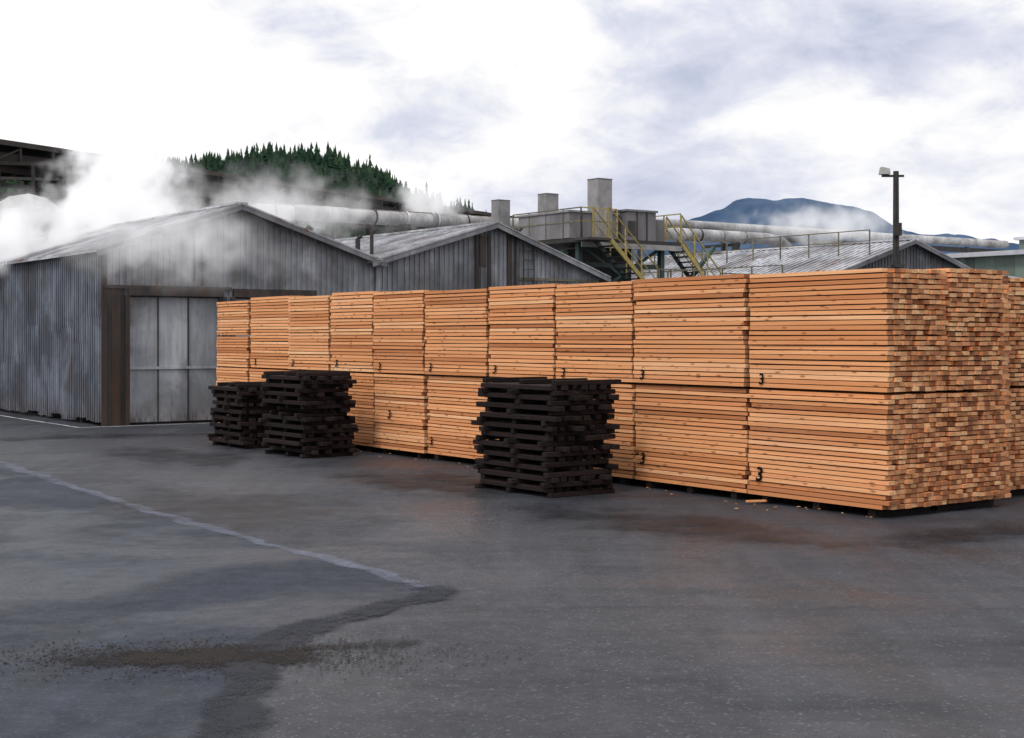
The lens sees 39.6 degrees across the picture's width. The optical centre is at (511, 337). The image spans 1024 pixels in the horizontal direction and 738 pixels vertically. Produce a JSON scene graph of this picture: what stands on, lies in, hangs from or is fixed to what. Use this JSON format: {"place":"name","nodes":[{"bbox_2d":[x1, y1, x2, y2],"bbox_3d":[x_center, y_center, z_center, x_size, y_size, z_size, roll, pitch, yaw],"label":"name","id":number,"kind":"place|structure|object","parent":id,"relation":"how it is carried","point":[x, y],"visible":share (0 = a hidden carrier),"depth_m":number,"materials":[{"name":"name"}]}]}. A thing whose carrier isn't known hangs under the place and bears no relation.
{"place":"outdoors","nodes":[
{"label":"outdoors","id":0,"kind":"place"},
{"bbox_2d":[6,162,412,239],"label":"forested hill","id":1,"kind":"structure","parent":0,"point":[339,182],"depth_m":542.56,"materials":[{"name":"green plant"}]},
{"bbox_2d":[1,141,567,254],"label":"conifer forest","id":2,"kind":"object","parent":1,"relation":"on","point":[253,159],"visible":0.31,"depth_m":555.29,"materials":[{"name":"green plant"}]},
{"bbox_2d":[0,463,439,737],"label":"asphalt patch pavement","id":3,"kind":"structure","parent":0,"point":[112,569],"depth_m":10.74,"materials":[{"name":"grey asphalt"}]},
{"bbox_2d":[36,644,315,667],"bbox_3d":[-2.020,1.988,8.877,2.552,0.001,0.944,0,0,0],"label":"dirt patch","id":4,"kind":"object","parent":3,"relation":"on","point":[138,658],"visible":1,"depth_m":8.85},
{"bbox_2d":[1,462,436,587],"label":"pavement seam","id":5,"kind":"object","parent":3,"relation":"on","point":[344,563],"visible":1,"depth_m":14.65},
{"bbox_2d":[0,409,1023,737],"bbox_3d":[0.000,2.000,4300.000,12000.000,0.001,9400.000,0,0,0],"label":"ground","id":6,"kind":"structure","parent":0,"point":[848,673],"depth_m":10.80,"materials":[{"name":"grey asphalt"}]},
{"bbox_2d":[0,415,79,427],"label":"painted line","id":7,"kind":"object","parent":6,"relation":"on","point":[37,421],"visible":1,"depth_m":33.96,"materials":[{"name":"paint"}]},
{"bbox_2d":[0,161,85,223],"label":"sorting deck","id":8,"kind":"structure","parent":6,"relation":"on","point":[59,199],"depth_m":50.00,"materials":[{"name":"metal"}]},
{"bbox_2d":[11,433,176,439],"bbox_3d":[-8.755,1.981,28.380,10.316,0.001,3.136,0,0,-24],"label":"oil stain","id":9,"kind":"object","parent":6,"relation":"on","point":[59,436],"visible":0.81,"depth_m":28.65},
{"bbox_2d":[119,449,237,464],"bbox_3d":[-5.643,1.983,23.906,3.630,0.001,8.430,0,0,-37],"label":"oil stain","id":10,"kind":"object","parent":6,"relation":"on","point":[164,455],"visible":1,"depth_m":24.03,"materials":[{"name":"black liquid"}]},
{"bbox_2d":[0,202,387,425],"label":"kiln shed","id":11,"kind":"structure","parent":6,"relation":"on","point":[112,325],"depth_m":33.53,"materials":[{"name":"metal"}]},
{"bbox_2d":[0,194,72,264],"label":"roof exhaust duct","id":12,"kind":"object","parent":11,"relation":"on","point":[46,214],"visible":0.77,"depth_m":42.52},
{"bbox_2d":[128,286,223,423],"bbox_3d":[-7.824,0.415,33.013,2.330,3.130,0.290,0,0,-36],"label":"kiln door","id":13,"kind":"structure","parent":11,"relation":"in","point":[173,336],"depth_m":33.01,"materials":[{"name":"metal"}]},
{"bbox_2d":[233,289,316,336],"bbox_3d":[-5.782,0.415,34.480,2.200,3.130,0.290,0,0,-36],"label":"kiln door","id":14,"kind":"structure","parent":11,"relation":"in","point":[237,293],"depth_m":34.19,"materials":[{"name":"metal"}]},
{"bbox_2d":[207,381,276,448],"bbox_3d":[-4.805,1.421,26.279,1.185,1.158,1.680,0,0,-35],"label":"dunnage bolster stack","id":15,"kind":"object","parent":6,"relation":"on","point":[238,410],"visible":0.66,"depth_m":25.75,"materials":[{"name":"black wood"}]},
{"bbox_2d":[0,139,515,241],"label":"conveyor bridge","id":16,"kind":"structure","parent":6,"relation":"on","point":[118,175],"depth_m":57.55,"materials":[{"name":"metal"}]},
{"bbox_2d":[258,370,358,458],"bbox_3d":[-3.481,1.291,24.204,1.187,1.418,1.716,0,0,-37],"label":"dunnage bolster stack","id":17,"kind":"object","parent":6,"relation":"on","point":[309,417],"visible":1,"depth_m":23.80,"materials":[{"name":"black wood"}]},
{"bbox_2d":[195,585,456,737],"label":"pavement seam","id":18,"kind":"object","parent":6,"relation":"on","point":[240,713],"visible":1,"depth_m":8.57,"materials":[{"name":"asphalt"}]},
{"bbox_2d":[301,640,421,648],"bbox_3d":[-1.016,1.986,9.204,1.600,0.001,0.426,0,0,-9],"label":"dirt patch","id":19,"kind":"object","parent":6,"relation":"on","point":[336,646],"visible":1,"depth_m":9.19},
{"bbox_2d":[332,473,504,494],"bbox_3d":[-1.021,1.983,19.535,3.657,0.001,6.906,0,0,-28],"label":"oil stain","id":20,"kind":"object","parent":6,"relation":"on","point":[405,485],"visible":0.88,"depth_m":19.54,"materials":[{"name":"black liquid"}]},
{"bbox_2d":[334,221,610,291],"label":"kiln shed","id":21,"kind":"structure","parent":6,"relation":"on","point":[484,255],"depth_m":38.05,"materials":[{"name":"metal"}]},
{"bbox_2d":[0,514,1023,737],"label":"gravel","id":22,"kind":"structure","parent":6,"relation":"on","point":[206,662],"depth_m":8.89,"materials":[{"name":"grey gravel"}]},
{"bbox_2d":[248,202,791,277],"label":"steam pipe","id":23,"kind":"object","parent":6,"relation":"on","point":[403,220],"visible":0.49,"depth_m":47.13,"materials":[{"name":"metal"}]},
{"bbox_2d":[471,377,620,497],"bbox_3d":[0.428,1.271,18.594,1.248,1.458,1.928,0,0,-36],"label":"dunnage bolster stack","id":24,"kind":"object","parent":6,"relation":"on","point":[550,434],"visible":1,"depth_m":18.13,"materials":[{"name":"black wood"}]},
{"bbox_2d":[216,268,950,517],"bbox_3d":[-0.639,0.599,23.033,1.097,2.801,17.745,0,0,-36],"label":"lumber stack","id":25,"kind":"object","parent":6,"relation":"on","point":[815,386],"visible":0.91,"depth_m":18.17,"materials":[{"name":"brown wood"}]},
{"bbox_2d":[358,449,866,516],"bbox_3d":[0.405,1.965,20.236,0.794,0.024,11.637,0,0,-35],"label":"wood debris","id":26,"kind":"object","parent":6,"relation":"on","point":[735,503],"visible":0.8,"depth_m":17.02,"materials":[{"name":"brown wood"}]},
{"bbox_2d":[491,178,741,282],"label":"exhaust fan platform","id":27,"kind":"structure","parent":6,"relation":"on","point":[601,234],"depth_m":43.97,"materials":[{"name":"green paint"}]},
{"bbox_2d":[545,509,801,541],"bbox_3d":[1.470,1.981,15.409,2.916,0.001,7.017,0,0,-43],"label":"oil stain","id":28,"kind":"object","parent":6,"relation":"on","point":[705,523],"visible":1,"depth_m":15.04,"materials":[{"name":"brown liquid"}]},
{"bbox_2d":[631,229,971,280],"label":"dry storage shed","id":29,"kind":"structure","parent":6,"relation":"on","point":[915,253],"depth_m":47.59,"materials":[{"name":"metal"}]},
{"bbox_2d":[656,218,1008,253],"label":"overhead pipe","id":30,"kind":"object","parent":6,"relation":"on","point":[784,230],"visible":0.34,"depth_m":80.94,"materials":[{"name":"metal"}]},
{"bbox_2d":[878,167,904,268],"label":"floodlight pole","id":31,"kind":"object","parent":6,"relation":"on","point":[897,225],"visible":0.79,"depth_m":44.91,"materials":[{"name":"metal"}]},
{"bbox_2d":[885,524,1023,544],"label":"oil stain","id":32,"kind":"object","parent":6,"relation":"on","point":[999,530],"visible":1,"depth_m":14.41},
{"bbox_2d":[924,268,1011,510],"bbox_3d":[0.336,0.604,23.652,1.131,2.791,17.628,0,0,-36],"label":"lumber stack","id":33,"kind":"object","parent":6,"relation":"on","point":[977,424],"visible":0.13,"depth_m":16.53,"materials":[{"name":"brown wood"}]},
{"bbox_2d":[986,277,1023,494],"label":"lumber stack","id":34,"kind":"object","parent":6,"relation":"on","point":[1015,339],"visible":0.04,"depth_m":17.78,"materials":[{"name":"brown wood"}]},
{"bbox_2d":[0,0,1023,243],"label":"sky","id":35,"kind":"structure","parent":0,"point":[691,108],"materials":[{"name":"white"}]},
{"bbox_2d":[631,198,1018,261],"bbox_3d":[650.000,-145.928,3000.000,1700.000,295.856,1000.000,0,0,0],"label":"mountain","id":36,"kind":"structure","parent":0,"point":[799,212],"depth_m":2909.34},
{"bbox_2d":[954,255,1023,277],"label":"walls","id":37,"kind":"structure","parent":0,"point":[1013,265],"depth_m":68.33,"materials":[{"name":"green metal"}]},
{"bbox_2d":[946,237,1023,258],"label":"roof","id":38,"kind":"structure","parent":37,"relation":"on","point":[1020,251],"depth_m":68.77,"materials":[{"name":"grey metal"}]}
]}

